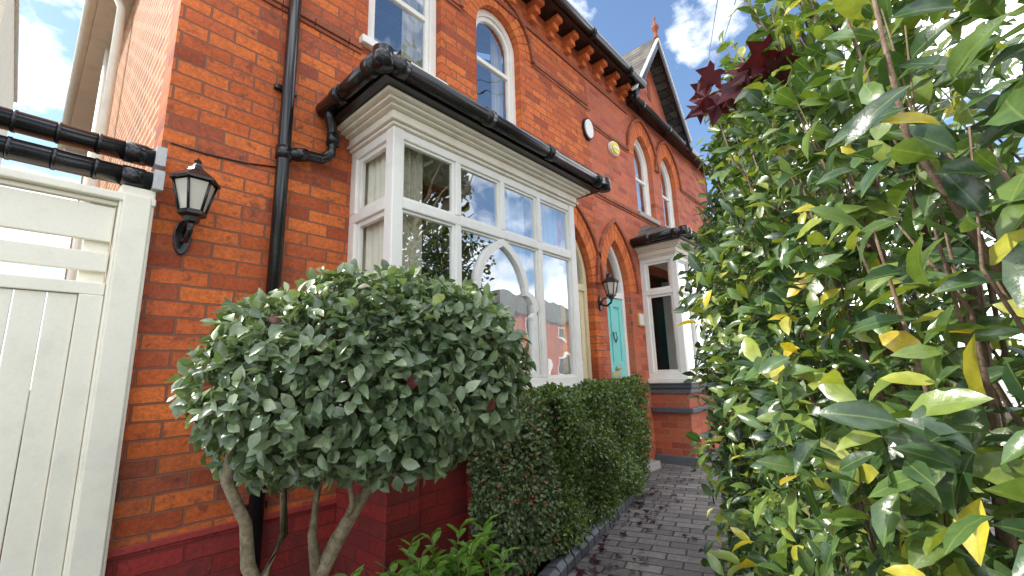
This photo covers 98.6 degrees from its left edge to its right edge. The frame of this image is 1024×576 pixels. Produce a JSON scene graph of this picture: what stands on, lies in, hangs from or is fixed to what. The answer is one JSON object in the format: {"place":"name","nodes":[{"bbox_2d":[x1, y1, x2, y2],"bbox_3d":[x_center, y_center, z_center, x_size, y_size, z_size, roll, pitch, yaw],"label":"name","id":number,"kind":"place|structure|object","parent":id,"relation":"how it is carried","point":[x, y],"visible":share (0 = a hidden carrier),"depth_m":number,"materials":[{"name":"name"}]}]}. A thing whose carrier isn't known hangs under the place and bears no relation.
{"place":"outdoors","nodes":[
{"label":"outdoors","id":0,"kind":"place"},
{"bbox_2d":[0,0,20,165],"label":"rendered house","id":1,"kind":"structure","parent":0,"point":[9,42],"depth_m":9.35,"materials":[{"name":"white paint"}]},
{"bbox_2d":[362,151,385,338],"bbox_3d":[-0.804,-0.141,2.595,0.340,1.420,0.028,-11,-15,41],"label":"bay side curtain","id":2,"kind":"object","parent":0,"point":[373,234],"visible":0.23,"depth_m":2.68,"materials":[{"name":"fabric"}]},
{"bbox_2d":[333,453,507,575],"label":"bay base piers","id":3,"kind":"structure","parent":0,"point":[384,523],"depth_m":2.16,"materials":[{"name":"brick"}]},
{"bbox_2d":[419,404,548,560],"bbox_3d":[-0.193,1.268,2.904,0.460,1.040,1.750,-11,-15,41],"label":"bay base","id":4,"kind":"object","parent":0,"point":[443,502],"depth_m":2.37,"materials":[{"name":"brick"}]},
{"bbox_2d":[477,59,503,107],"bbox_3d":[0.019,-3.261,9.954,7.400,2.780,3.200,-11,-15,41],"label":"window pane","id":5,"kind":"structure","parent":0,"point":[483,86],"depth_m":9.85,"materials":[{"name":"glass"}]},
{"bbox_2d":[462,239,539,377],"bbox_3d":[-0.066,0.130,2.980,0.054,0.954,0.729,-11,-15,41],"label":"bay arch glazing bar","id":6,"kind":"object","parent":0,"point":[506,249],"visible":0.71,"depth_m":3.14,"materials":[{"name":"wood"}]},
{"bbox_2d":[0,366,1011,575],"bbox_3d":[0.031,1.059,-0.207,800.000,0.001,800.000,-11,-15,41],"label":"ground","id":7,"kind":"structure","parent":0,"point":[1008,416],"depth_m":4.46,"materials":[{"name":"soil"}]},
{"bbox_2d":[0,166,155,575],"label":"garden gate","id":8,"kind":"structure","parent":7,"relation":"on","point":[60,517],"depth_m":1.66,"materials":[{"name":"paint"}]},
{"bbox_2d":[73,0,126,280],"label":"side downpipe","id":9,"kind":"object","parent":7,"relation":"on","point":[111,76],"visible":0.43,"depth_m":3.95,"materials":[{"name":"beige paint"}]},
{"bbox_2d":[64,0,173,281],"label":"side wall","id":10,"kind":"structure","parent":7,"relation":"on","point":[137,92],"depth_m":3.08,"materials":[{"name":"brick"}]},
{"bbox_2d":[66,49,109,279],"bbox_3d":[-4.459,-0.315,4.497,0.080,4.800,0.080,-11,-15,41],"label":"side downpipe","id":11,"kind":"object","parent":10,"relation":"attached to","point":[70,272],"visible":0.16,"depth_m":4.77,"materials":[{"name":"beige paint"}]},
{"bbox_2d":[65,0,133,154],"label":"side eaves","id":12,"kind":"object","parent":10,"relation":"attached to","point":[99,44],"visible":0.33,"depth_m":5.17,"materials":[{"name":"beige paint"}]},
{"bbox_2d":[57,0,98,150],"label":"side gutter","id":13,"kind":"object","parent":12,"relation":"attached to","point":[86,24],"visible":0.64,"depth_m":5.10,"materials":[{"name":"beige paint"}]},
{"bbox_2d":[105,504,335,575],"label":"plinth","id":14,"kind":"structure","parent":7,"relation":"on","point":[216,554],"depth_m":2.00,"materials":[{"name":"brick"}]},
{"bbox_2d":[107,497,337,558],"bbox_3d":[-1.258,1.097,2.059,0.010,0.030,0.955,-11,-15,41],"label":"plinth cap","id":15,"kind":"object","parent":14,"relation":"on","point":[121,551],"visible":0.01,"depth_m":1.92,"materials":[{"name":"brick"}]},
{"bbox_2d":[108,0,605,550],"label":"front wall","id":16,"kind":"structure","parent":14,"relation":"on","point":[224,98],"depth_m":2.31,"materials":[{"name":"orange brick"}]},
{"bbox_2d":[0,106,167,196],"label":"overhead pipes","id":17,"kind":"object","parent":16,"relation":"attached to","point":[23,151],"visible":0.94,"depth_m":1.78,"materials":[{"name":"black plastic"}]},
{"bbox_2d":[150,0,181,172],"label":"quoin return","id":18,"kind":"object","parent":16,"relation":"attached to","point":[160,126],"visible":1,"depth_m":2.21,"materials":[{"name":"orange brick"}]},
{"bbox_2d":[169,158,220,254],"bbox_3d":[-1.463,-0.385,1.996,0.248,0.434,0.183,-5,-12,17],"label":"wall lantern","id":19,"kind":"object","parent":16,"relation":"attached to","point":[196,186],"depth_m":1.96,"materials":[{"name":"black metal"}]},
{"bbox_2d":[171,142,275,167],"bbox_3d":[-1.456,-0.675,2.257,0.008,0.052,0.471,-11,-15,41],"label":"wall cable","id":20,"kind":"object","parent":16,"relation":"attached to","point":[222,157],"depth_m":2.23,"materials":[{"name":"black plastic"}]},
{"bbox_2d":[241,0,339,575],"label":"drainpipe","id":21,"kind":"object","parent":16,"relation":"attached to","point":[286,154],"visible":0.73,"depth_m":2.40,"materials":[{"name":"black plastic"}]},
{"bbox_2d":[263,0,362,54],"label":"string course","id":22,"kind":"object","parent":16,"relation":"attached to","point":[328,30],"visible":0.65,"depth_m":2.77,"materials":[{"name":"brick"}]},
{"bbox_2d":[368,0,435,75],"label":"window frame","id":23,"kind":"object","parent":16,"relation":"attached to","point":[432,42],"visible":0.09,"depth_m":3.58,"materials":[{"name":"wood"}]},
{"bbox_2d":[371,0,428,71],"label":"window sash","id":24,"kind":"object","parent":23,"relation":"in","point":[423,19],"depth_m":3.54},
{"bbox_2d":[359,34,447,84],"bbox_3d":[-0.793,-1.627,3.253,0.120,0.057,0.740,-11,-15,41],"label":"window sill","id":25,"kind":"structure","parent":16,"relation":"attached to","point":[367,42],"depth_m":2.99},
{"bbox_2d":[401,0,422,67],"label":"curtain","id":26,"kind":"object","parent":16,"relation":"hanging from","point":[411,39],"visible":0.48,"depth_m":3.65,"materials":[{"name":"fabric"}]},
{"bbox_2d":[347,126,582,388],"bbox_3d":[-0.224,-0.039,3.153,0.479,1.500,1.790,-11,-15,41],"label":"bay frame","id":27,"kind":"object","parent":16,"relation":"attached to","point":[393,204],"visible":0.54,"depth_m":2.77,"materials":[{"name":"wood"}]},
{"bbox_2d":[337,85,589,218],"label":"bay cornice","id":28,"kind":"structure","parent":27,"relation":"on","point":[384,110],"depth_m":2.86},
{"bbox_2d":[335,74,598,194],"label":"bay soffit","id":29,"kind":"structure","parent":28,"relation":"on","point":[372,89],"depth_m":2.63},
{"bbox_2d":[316,43,610,199],"bbox_3d":[-0.150,-0.994,3.245,0.715,0.110,2.297,-11,-15,41],"label":"bay gutter","id":30,"kind":"object","parent":29,"relation":"attached to","point":[379,60],"visible":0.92,"depth_m":2.54,"materials":[{"name":"plastic"}]},
{"bbox_2d":[356,141,575,377],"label":"bay beads","id":31,"kind":"object","parent":27,"relation":"attached to","point":[364,161],"visible":0.43,"depth_m":3.00},
{"bbox_2d":[498,191,527,371],"bbox_3d":[0.014,-0.033,3.269,0.039,1.420,0.300,-11,-15,41],"label":"bay net","id":32,"kind":"object","parent":27,"relation":"in","point":[509,291],"visible":0.49,"depth_m":3.28,"materials":[{"name":"fabric"}]},
{"bbox_2d":[374,0,604,76],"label":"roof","id":33,"kind":"structure","parent":16,"relation":"on","point":[388,23],"depth_m":8.06,"materials":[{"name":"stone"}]},
{"bbox_2d":[490,32,502,117],"bbox_3d":[-0.156,-2.016,4.388,0.046,1.210,0.121,-12,-15,43],"label":"curtain","id":34,"kind":"object","parent":16,"relation":"hanging from","point":[496,82],"visible":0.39,"depth_m":4.40,"materials":[{"name":"fabric"}]},
{"bbox_2d":[477,9,515,124],"bbox_3d":[-0.202,-2.055,4.184,0.090,1.210,0.590,-11,-15,41],"label":"window frame","id":35,"kind":"object","parent":16,"relation":"attached to","point":[490,16],"visible":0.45,"depth_m":4.33,"materials":[{"name":"wood"}]},
{"bbox_2d":[476,17,510,121],"bbox_3d":[-0.198,-2.050,4.179,0.040,1.095,0.486,-11,-15,41],"label":"window sash","id":36,"kind":"object","parent":35,"relation":"in","point":[493,27],"depth_m":4.29,"materials":[{"name":"wood"}]},
{"bbox_2d":[462,0,530,61],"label":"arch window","id":37,"kind":"structure","parent":16,"relation":"attached to","point":[472,10],"depth_m":4.29,"materials":[{"name":"brick"}]},
{"bbox_2d":[459,0,534,63],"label":"arch window hood","id":38,"kind":"object","parent":16,"relation":"attached to","point":[525,32],"visible":0.57,"depth_m":4.47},
{"bbox_2d":[446,0,587,108],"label":"string course","id":39,"kind":"object","parent":16,"relation":"attached to","point":[551,78],"visible":0.99,"depth_m":4.77,"materials":[{"name":"brick"}]},
{"bbox_2d":[494,0,626,113],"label":"eaves band","id":40,"kind":"object","parent":16,"relation":"attached to","point":[503,5],"visible":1,"depth_m":4.98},
{"bbox_2d":[509,0,631,102],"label":"eaves corbels","id":41,"kind":"object","parent":16,"relation":"attached to","point":[552,23],"visible":0.97,"depth_m":5.07,"materials":[{"name":"brick"}]},
{"bbox_2d":[522,0,634,93],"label":"soffit","id":42,"kind":"structure","parent":41,"relation":"attached to","point":[549,9],"depth_m":5.15,"materials":[{"name":"brick"}]},
{"bbox_2d":[552,0,646,88],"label":"eaves gutter","id":43,"kind":"object","parent":42,"relation":"attached to","point":[581,22],"visible":0.99,"depth_m":5.17,"materials":[{"name":"plastic"}]},
{"bbox_2d":[631,38,658,90],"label":"verge","id":44,"kind":"structure","parent":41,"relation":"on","point":[635,86],"depth_m":6.36,"materials":[{"name":"white paint"}]},
{"bbox_2d":[633,42,657,98],"bbox_3d":[1.953,-3.196,6.381,0.040,1.486,0.970,-11,-15,41],"label":"bargeboard","id":45,"kind":"object","parent":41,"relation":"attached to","point":[636,91],"visible":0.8,"depth_m":6.32,"materials":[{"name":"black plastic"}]},
{"bbox_2d":[658,40,691,142],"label":"verge","id":46,"kind":"structure","parent":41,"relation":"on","point":[674,91],"depth_m":7.10,"materials":[{"name":"white paint"}]},
{"bbox_2d":[559,240,591,379],"bbox_3d":[0.597,0.578,4.497,0.080,2.559,0.630,-11,-15,41],"label":"door frame","id":47,"kind":"object","parent":16,"relation":"attached to","point":[581,276],"visible":0.22,"depth_m":4.75,"materials":[{"name":"wood"}]},
{"bbox_2d":[560,287,587,378],"bbox_3d":[0.607,0.912,4.431,0.040,1.838,0.526,-11,-15,41],"label":"door leaf","id":48,"kind":"object","parent":47,"relation":"in","point":[583,338],"visible":0.11,"depth_m":4.64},
{"bbox_2d":[560,298,567,361],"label":"door panels","id":49,"kind":"object","parent":48,"relation":"attached to","point":[564,336],"visible":0.14,"depth_m":4.45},
{"bbox_2d":[557,207,600,282],"bbox_3d":[0.639,-0.461,4.634,0.054,0.737,0.849,-11,-15,41],"label":"door arch","id":50,"kind":"structure","parent":16,"relation":"attached to","point":[587,249],"depth_m":4.79,"materials":[{"name":"brick"}]},
{"bbox_2d":[557,200,604,284],"bbox_3d":[0.656,-0.529,4.630,0.065,0.875,1.060,-11,-15,41],"label":"arch door hood","id":51,"kind":"object","parent":16,"relation":"attached to","point":[588,224],"visible":0.26,"depth_m":4.88,"materials":[{"name":"brick"}]},
{"bbox_2d":[164,258,535,575],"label":"elaeagnus bush","id":52,"kind":"object","parent":7,"relation":"on","point":[433,395],"visible":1,"depth_m":1.17,"materials":[{"name":"green plant"}]},
{"bbox_2d":[333,514,519,575],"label":"euonymus plant","id":53,"kind":"object","parent":7,"relation":"on","point":[459,562],"visible":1,"depth_m":1.90,"materials":[{"name":"green plant"}]},
{"bbox_2d":[494,219,529,369],"bbox_3d":[-0.440,0.022,3.354,0.680,1.510,1.610,-11,-15,41],"label":"bay lining","id":54,"kind":"object","parent":7,"relation":"on","point":[496,270],"visible":0.07,"depth_m":4.15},
{"bbox_2d":[402,148,422,335],"bbox_3d":[-0.610,-0.154,2.557,0.046,1.420,0.171,-12,-15,42],"label":"bay curtain","id":55,"kind":"object","parent":54,"relation":"hanging from","point":[412,226],"visible":0.33,"depth_m":2.63,"materials":[{"name":"fabric"}]},
{"bbox_2d":[540,204,563,374],"bbox_3d":[0.290,0.012,3.542,0.050,1.420,0.320,-11,-15,41],"label":"window pane","id":56,"kind":"structure","parent":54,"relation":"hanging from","point":[555,359],"depth_m":3.56,"materials":[{"name":"glass"}]},
{"bbox_2d":[466,392,562,575],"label":"cotoneaster shrub","id":57,"kind":"object","parent":7,"relation":"on","point":[526,537],"visible":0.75,"depth_m":2.31,"materials":[{"name":"green plant"}]},
{"bbox_2d":[421,100,669,369],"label":"rooms","id":58,"kind":"object","parent":7,"relation":"on","point":[435,249],"visible":0.04,"depth_m":6.26,"materials":[{"name":"paint"}]},
{"bbox_2d":[511,373,654,561],"bbox_3d":[0.620,1.240,3.582,0.679,1.048,2.500,-7,-12,27],"label":"clipped hedge","id":59,"kind":"object","parent":7,"relation":"on","point":[602,428],"visible":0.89,"depth_m":3.02,"materials":[{"name":"green plant"}]},
{"bbox_2d":[537,484,636,575],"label":"path edging","id":60,"kind":"object","parent":7,"relation":"on","point":[560,565],"visible":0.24,"depth_m":2.58,"materials":[{"name":"grey brick"}]},
{"bbox_2d":[585,62,708,460],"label":"front wall","id":61,"kind":"structure","parent":7,"relation":"on","point":[608,116],"depth_m":5.63,"materials":[{"name":"brick"}]},
{"bbox_2d":[582,118,593,140],"bbox_3d":[0.896,-1.867,5.177,0.044,0.280,0.200,-11,-15,41],"label":"wall plaque","id":62,"kind":"object","parent":61,"relation":"attached to","point":[587,129],"depth_m":5.13,"materials":[{"name":"white plastic"}]},
{"bbox_2d":[598,272,618,310],"bbox_3d":[1.040,0.030,4.750,0.243,0.412,0.175,-5,-12,18],"label":"wall lantern","id":63,"kind":"object","parent":61,"relation":"attached to","point":[610,284],"depth_m":4.72,"materials":[{"name":"black metal"}]},
{"bbox_2d":[608,141,619,156],"bbox_3d":[1.305,-1.774,5.606,0.063,0.190,0.220,-11,-15,41],"label":"alarm box","id":64,"kind":"object","parent":61,"relation":"attached to","point":[614,148],"visible":1,"depth_m":5.56,"materials":[{"name":"white paint"}]},
{"bbox_2d":[595,218,639,293],"bbox_3d":[1.242,-0.420,5.271,0.065,0.875,1.010,-11,-15,41],"label":"arch door hood","id":65,"kind":"object","parent":61,"relation":"attached to","point":[606,229],"visible":0.6,"depth_m":5.35,"materials":[{"name":"brick"}]},
{"bbox_2d":[606,246,629,376],"bbox_3d":[1.183,0.687,5.137,0.080,2.558,0.580,-11,-15,41],"label":"door frame","id":66,"kind":"object","parent":61,"relation":"attached to","point":[612,258],"visible":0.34,"depth_m":5.40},
{"bbox_2d":[607,298,626,378],"bbox_3d":[1.193,1.020,5.072,0.040,1.838,0.476,-11,-15,41],"label":"door leaf","id":67,"kind":"object","parent":66,"relation":"in","point":[616,303],"visible":0.36,"depth_m":5.20,"materials":[{"name":"wood"}]},
{"bbox_2d":[607,307,620,361],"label":"door panels","id":68,"kind":"object","parent":67,"relation":"attached to","point":[616,326],"visible":0.21,"depth_m":5.22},
{"bbox_2d":[599,223,636,292],"bbox_3d":[1.225,-0.353,5.275,0.054,0.737,0.799,-11,-15,41],"label":"door arch","id":69,"kind":"structure","parent":61,"relation":"attached to","point":[614,241],"depth_m":5.38,"materials":[{"name":"brick"}]},
{"bbox_2d":[594,192,663,226],"bbox_3d":[2.314,-0.856,6.583,0.032,0.075,4.066,-11,-15,41],"label":"string course","id":70,"kind":"object","parent":61,"relation":"attached to","point":[615,203],"visible":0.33,"depth_m":5.57,"materials":[{"name":"brick"}]},
{"bbox_2d":[628,122,653,160],"bbox_3d":[1.858,-2.104,6.385,0.047,0.624,0.919,-11,-15,41],"label":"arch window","id":71,"kind":"structure","parent":61,"relation":"attached to","point":[637,124],"depth_m":6.45,"materials":[{"name":"brick"}]},
{"bbox_2d":[637,313,644,325],"bbox_3d":[1.603,0.393,5.472,0.033,0.160,0.140,-11,-15,41],"label":"house sign","id":72,"kind":"object","parent":61,"relation":"attached to","point":[640,319],"visible":1,"depth_m":5.43,"materials":[{"name":"beige metal"}]},
{"bbox_2d":[630,127,654,170],"bbox_3d":[1.854,-2.066,6.382,0.054,0.550,0.799,-11,-15,41],"label":"window arch","id":73,"kind":"structure","parent":61,"relation":"attached to","point":[635,134],"depth_m":6.46,"materials":[{"name":"brick"}]},
{"bbox_2d":[626,118,659,173],"bbox_3d":[1.871,-2.134,6.378,0.065,0.686,1.010,-11,-15,41],"label":"arch window hood","id":74,"kind":"object","parent":61,"relation":"attached to","point":[634,121],"visible":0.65,"depth_m":6.44,"materials":[{"name":"brick"}]},
{"bbox_2d":[635,139,651,216],"bbox_3d":[1.800,-1.582,6.350,0.090,1.239,0.580,-11,-15,41],"label":"window frame","id":75,"kind":"object","parent":61,"relation":"attached to","point":[646,174],"visible":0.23,"depth_m":6.50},
{"bbox_2d":[634,143,648,214],"bbox_3d":[1.804,-1.577,6.346,0.040,1.124,0.476,-11,-15,41],"label":"window sash","id":76,"kind":"object","parent":75,"relation":"in","point":[637,179],"depth_m":6.47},
{"bbox_2d":[634,146,645,212],"bbox_3d":[1.803,-1.573,6.346,0.006,1.060,0.420,-11,-15,41],"label":"window glass","id":77,"kind":"object","parent":76,"relation":"in","point":[639,186],"visible":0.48,"depth_m":6.39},
{"bbox_2d":[627,68,666,122],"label":"gable wall","id":78,"kind":"structure","parent":61,"relation":"on","point":[654,105],"depth_m":6.98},
{"bbox_2d":[646,79,651,101],"bbox_3d":[2.126,-3.076,6.864,0.030,0.350,0.100,-11,-15,41],"label":"gable vent","id":79,"kind":"object","parent":78,"relation":"attached to","point":[648,90],"visible":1,"depth_m":6.85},
{"bbox_2d":[590,119,706,208],"bbox_3d":[2.289,-1.729,6.754,0.032,0.075,4.066,-11,-15,41],"label":"string course","id":80,"kind":"object","parent":61,"relation":"attached to","point":[604,133],"visible":0.81,"depth_m":5.76,"materials":[{"name":"brick"}]},
{"bbox_2d":[637,210,660,225],"bbox_3d":[1.889,-0.961,6.164,0.120,0.065,0.660,-11,-15,41],"label":"window sill","id":81,"kind":"structure","parent":61,"relation":"attached to","point":[649,218],"depth_m":6.09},
{"bbox_2d":[616,39,685,140],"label":"gable roof","id":82,"kind":"structure","parent":61,"relation":"on","point":[635,58],"depth_m":7.15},
{"bbox_2d":[651,17,658,38],"bbox_3d":[2.250,-4.083,6.921,0.110,0.420,0.110,-11,-15,41],"label":"gable finial","id":83,"kind":"object","parent":82,"relation":"on","point":[654,27],"visible":0.92,"depth_m":6.88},
{"bbox_2d":[657,43,691,150],"bbox_3d":[2.615,-3.074,7.106,0.040,1.486,1.010,-11,-15,41],"label":"bargeboard","id":84,"kind":"object","parent":82,"relation":"attached to","point":[669,83],"visible":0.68,"depth_m":7.08,"materials":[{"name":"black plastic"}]},
{"bbox_2d":[634,225,670,237],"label":"bay roof","id":85,"kind":"structure","parent":61,"relation":"attached to","point":[646,229],"depth_m":5.71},
{"bbox_2d":[632,236,699,247],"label":"bay soffit","id":86,"kind":"structure","parent":61,"relation":"attached to","point":[685,239],"depth_m":5.42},
{"bbox_2d":[626,101,709,175],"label":"soffit","id":87,"kind":"structure","parent":61,"relation":"attached to","point":[641,114],"depth_m":6.98,"materials":[{"name":"black plastic"}]},
{"bbox_2d":[628,91,711,173],"bbox_3d":[2.747,-2.403,7.193,0.112,0.115,3.380,-11,-15,41],"label":"eaves gutter","id":88,"kind":"object","parent":87,"relation":"attached to","point":[646,109],"visible":0.71,"depth_m":6.67,"materials":[{"name":"plastic"}]},
{"bbox_2d":[661,160,674,227],"bbox_3d":[2.389,-1.473,6.995,0.090,1.239,0.580,-11,-15,41],"label":"window frame","id":89,"kind":"object","parent":61,"relation":"attached to","point":[670,191],"visible":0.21,"depth_m":7.14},
{"bbox_2d":[661,164,672,227],"bbox_3d":[2.393,-1.468,6.990,0.040,1.124,0.476,-11,-15,41],"label":"window sash","id":90,"kind":"object","parent":89,"relation":"in","point":[667,199],"depth_m":7.11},
{"bbox_2d":[660,167,670,226],"bbox_3d":[2.392,-1.464,6.990,0.006,1.060,0.420,-11,-15,41],"label":"window glass","id":91,"kind":"object","parent":90,"relation":"in","point":[665,202],"visible":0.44,"depth_m":7.05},
{"bbox_2d":[654,141,682,189],"bbox_3d":[2.460,-2.025,7.022,0.065,0.686,1.010,-11,-15,41],"label":"arch window hood","id":92,"kind":"object","parent":61,"relation":"attached to","point":[658,146],"visible":0.61,"depth_m":7.13,"materials":[{"name":"brick"}]},
{"bbox_2d":[658,144,679,188],"bbox_3d":[2.443,-1.957,7.027,0.054,0.550,0.799,-11,-15,41],"label":"window arch","id":93,"kind":"structure","parent":61,"relation":"attached to","point":[663,154],"depth_m":7.13,"materials":[{"name":"brick"}]},
{"bbox_2d":[634,238,704,270],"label":"bay cornice","id":94,"kind":"structure","parent":61,"relation":"attached to","point":[669,247],"depth_m":5.53,"materials":[{"name":"paint"}]},
{"bbox_2d":[630,225,703,245],"bbox_3d":[2.491,-0.505,6.135,0.715,0.110,2.207,-11,-15,41],"label":"bay gutter","id":95,"kind":"object","parent":94,"relation":"attached to","point":[668,233],"visible":0.43,"depth_m":5.31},
{"bbox_2d":[639,254,710,377],"bbox_3d":[2.417,0.450,6.043,0.479,1.500,1.700,-11,-15,41],"label":"bay frame","id":96,"kind":"object","parent":61,"relation":"attached to","point":[681,334],"visible":0.33,"depth_m":5.42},
{"bbox_2d":[645,259,708,371],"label":"bay beads","id":97,"kind":"object","parent":96,"relation":"attached to","point":[651,313],"visible":0.26,"depth_m":5.49},
{"bbox_2d":[678,262,716,369],"bbox_3d":[2.567,0.415,5.911,0.006,1.410,1.560,-11,-15,41],"label":"bay glass","id":98,"kind":"object","parent":96,"relation":"in","point":[689,338],"depth_m":5.50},
{"bbox_2d":[641,459,660,471],"bbox_3d":[1.329,1.984,4.785,0.310,0.130,0.680,-11,-15,41],"label":"door step","id":99,"kind":"object","parent":7,"relation":"on","point":[655,465],"depth_m":4.85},
{"bbox_2d":[661,282,676,369],"bbox_3d":[2.201,0.511,6.243,0.680,1.510,1.520,-11,-15,41],"label":"bay lining","id":100,"kind":"object","parent":7,"relation":"on","point":[670,334],"visible":0.11,"depth_m":6.97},
{"bbox_2d":[667,262,678,368],"bbox_3d":[2.062,0.346,5.511,0.046,1.420,0.201,-12,-15,42],"label":"bay curtain","id":101,"kind":"object","parent":100,"relation":"hanging from","point":[672,319],"visible":0.04,"depth_m":5.43,"materials":[{"name":"fabric"}]},
{"bbox_2d":[651,391,726,456],"bbox_3d":[2.449,1.816,5.782,0.460,0.919,1.660,-11,-15,41],"label":"bay base brick","id":102,"kind":"object","parent":7,"relation":"on","point":[670,431],"visible":0.29,"depth_m":5.20,"materials":[{"name":"brick"}]},
{"bbox_2d":[649,382,706,393],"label":"bay base bands","id":103,"kind":"object","parent":102,"relation":"on","point":[678,388],"visible":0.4,"depth_m":5.22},
{"bbox_2d":[648,378,701,383],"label":"bay sill","id":104,"kind":"structure","parent":103,"relation":"on","point":[665,380],"depth_m":5.22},
{"bbox_2d":[651,404,718,466],"bbox_3d":[2.470,1.890,5.751,0.510,0.760,1.760,-11,-15,41],"label":"bay base band","id":105,"kind":"object","parent":102,"relation":"attached to","point":[678,460],"visible":0.36,"depth_m":5.12,"materials":[{"name":"stone"}]},
{"bbox_2d":[671,0,1023,575],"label":"photinia hedge","id":106,"kind":"object","parent":7,"relation":"on","point":[805,449],"visible":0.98,"depth_m":0.86,"materials":[{"name":"green plant"}]},
{"bbox_2d":[684,33,810,127],"bbox_3d":[0.679,-0.527,1.220,0.363,0.269,0.202,-5,-11,15],"label":"maple twig","id":107,"kind":"object","parent":106,"relation":"on","point":[750,70],"visible":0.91,"depth_m":1.23,"materials":[{"name":"red plant"}]},
{"bbox_2d":[0,0,1023,389],"label":"sky","id":108,"kind":"structure","parent":0,"point":[49,29],"materials":[{"name":"blue"}]},
{"bbox_2d":[707,0,717,65],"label":"overhead wire","id":109,"kind":"object","parent":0,"point":[712,31],"visible":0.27,"depth_m":7.17,"materials":[{"name":"black plastic"}]},
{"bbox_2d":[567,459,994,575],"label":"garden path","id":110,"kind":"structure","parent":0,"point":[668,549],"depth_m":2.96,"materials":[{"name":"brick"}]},
{"bbox_2d":[572,477,713,575],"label":"fallen leaves","id":111,"kind":"object","parent":110,"relation":"on","point":[594,571],"visible":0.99,"depth_m":2.80,"materials":[{"name":"brown plant"}]},
{"bbox_2d":[998,380,1023,406],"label":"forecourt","id":112,"kind":"structure","parent":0,"point":[1004,388],"depth_m":13.46,"materials":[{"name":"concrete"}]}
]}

